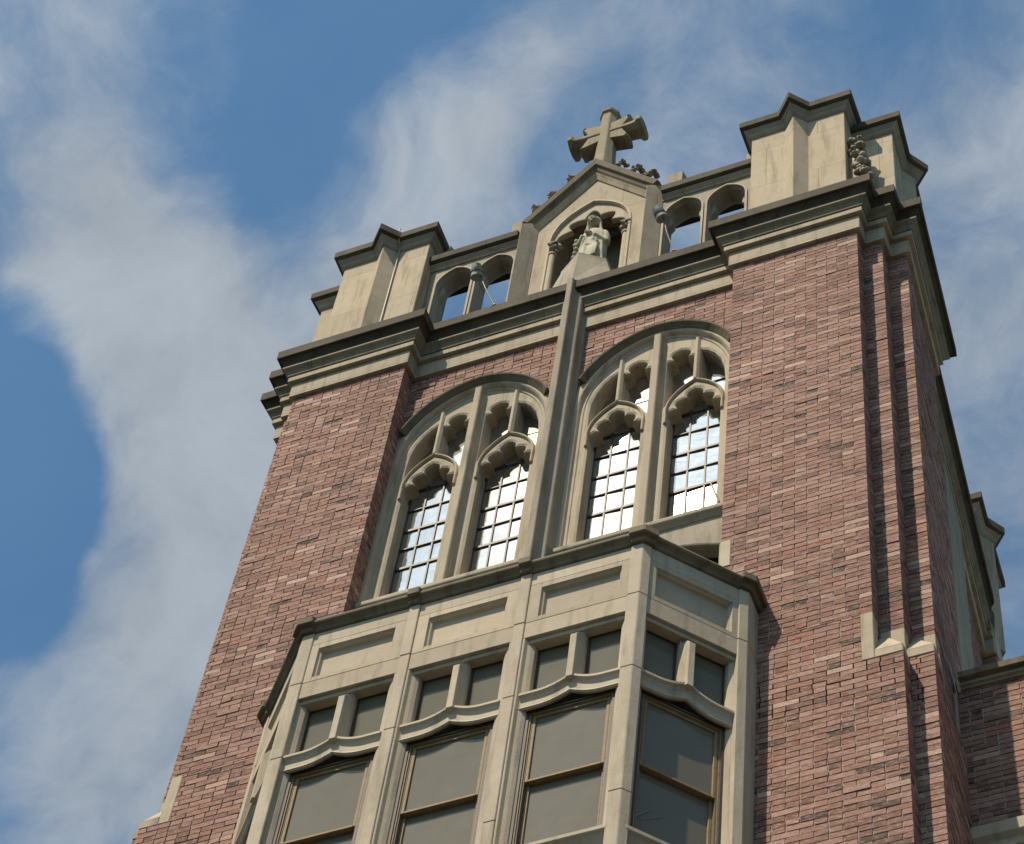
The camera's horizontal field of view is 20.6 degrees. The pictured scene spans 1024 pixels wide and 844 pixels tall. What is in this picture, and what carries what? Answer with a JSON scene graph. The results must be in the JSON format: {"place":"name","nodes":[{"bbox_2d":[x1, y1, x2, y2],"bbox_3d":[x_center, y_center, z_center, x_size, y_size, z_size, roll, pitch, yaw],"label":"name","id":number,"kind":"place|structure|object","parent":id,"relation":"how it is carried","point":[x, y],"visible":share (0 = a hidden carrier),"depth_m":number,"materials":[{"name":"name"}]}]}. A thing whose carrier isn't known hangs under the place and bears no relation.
{"place":"outdoors","nodes":[
{"label":"outdoors","id":0,"kind":"place"},
{"bbox_2d":[0,0,1023,843],"label":"sky","id":1,"kind":"structure","parent":0,"point":[180,180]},
{"bbox_2d":[131,89,1005,843],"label":"church tower","id":2,"kind":"structure","parent":0,"point":[641,533],"depth_m":24.85,"materials":[{"name":"brick"}]},
{"bbox_2d":[354,372,548,608],"bbox_3d":[-0.518,1.117,26.010,1.730,5.774,0.370,-16,-63,14],"label":"arched window","id":3,"kind":"structure","parent":2,"relation":"in","point":[457,501],"depth_m":26.96,"materials":[{"name":"stone"}]},
{"bbox_2d":[470,262,496,305],"bbox_3d":[-0.305,-1.412,29.881,0.356,0.815,0.175,19,-60,-5],"label":"floodlight","id":4,"kind":"object","parent":2,"relation":"on","point":[476,272],"visible":1,"depth_m":30.08,"materials":[{"name":"grey metal"}]},
{"bbox_2d":[231,524,767,843],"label":"bay window","id":5,"kind":"structure","parent":2,"relation":"in","point":[602,692],"depth_m":21.22,"materials":[{"name":"stone"}]},
{"bbox_2d":[571,215,610,259],"bbox_3d":[0.866,-1.910,30.518,0.418,1.167,0.323,-16,-63,14],"label":"saint statue","id":6,"kind":"object","parent":2,"relation":"on","point":[594,239],"visible":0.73,"depth_m":30.42,"materials":[{"name":"stone"}]},
{"bbox_2d":[567,107,648,164],"bbox_3d":[1.105,-3.191,33.001,0.930,1.910,0.388,-16,-63,14],"label":"stone cross","id":7,"kind":"object","parent":2,"relation":"on","point":[609,136],"visible":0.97,"depth_m":33.11,"materials":[{"name":"stone"}]},
{"bbox_2d":[552,319,730,563],"bbox_3d":[1.255,0.602,25.536,1.730,5.774,0.370,-16,-63,14],"label":"arched window","id":8,"kind":"structure","parent":2,"relation":"in","point":[658,462],"depth_m":26.39,"materials":[{"name":"stone"}]},
{"bbox_2d":[652,205,675,251],"bbox_3d":[1.579,-1.991,29.390,0.309,0.870,0.139,29,-62,-11],"label":"floodlight","id":9,"kind":"object","parent":2,"relation":"on","point":[660,214],"visible":1,"depth_m":29.61,"materials":[{"name":"grey metal"}]},
{"bbox_2d":[954,655,1023,843],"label":"brick wing","id":10,"kind":"structure","parent":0,"point":[989,704],"depth_m":21.93,"materials":[{"name":"red brick"}]}
]}

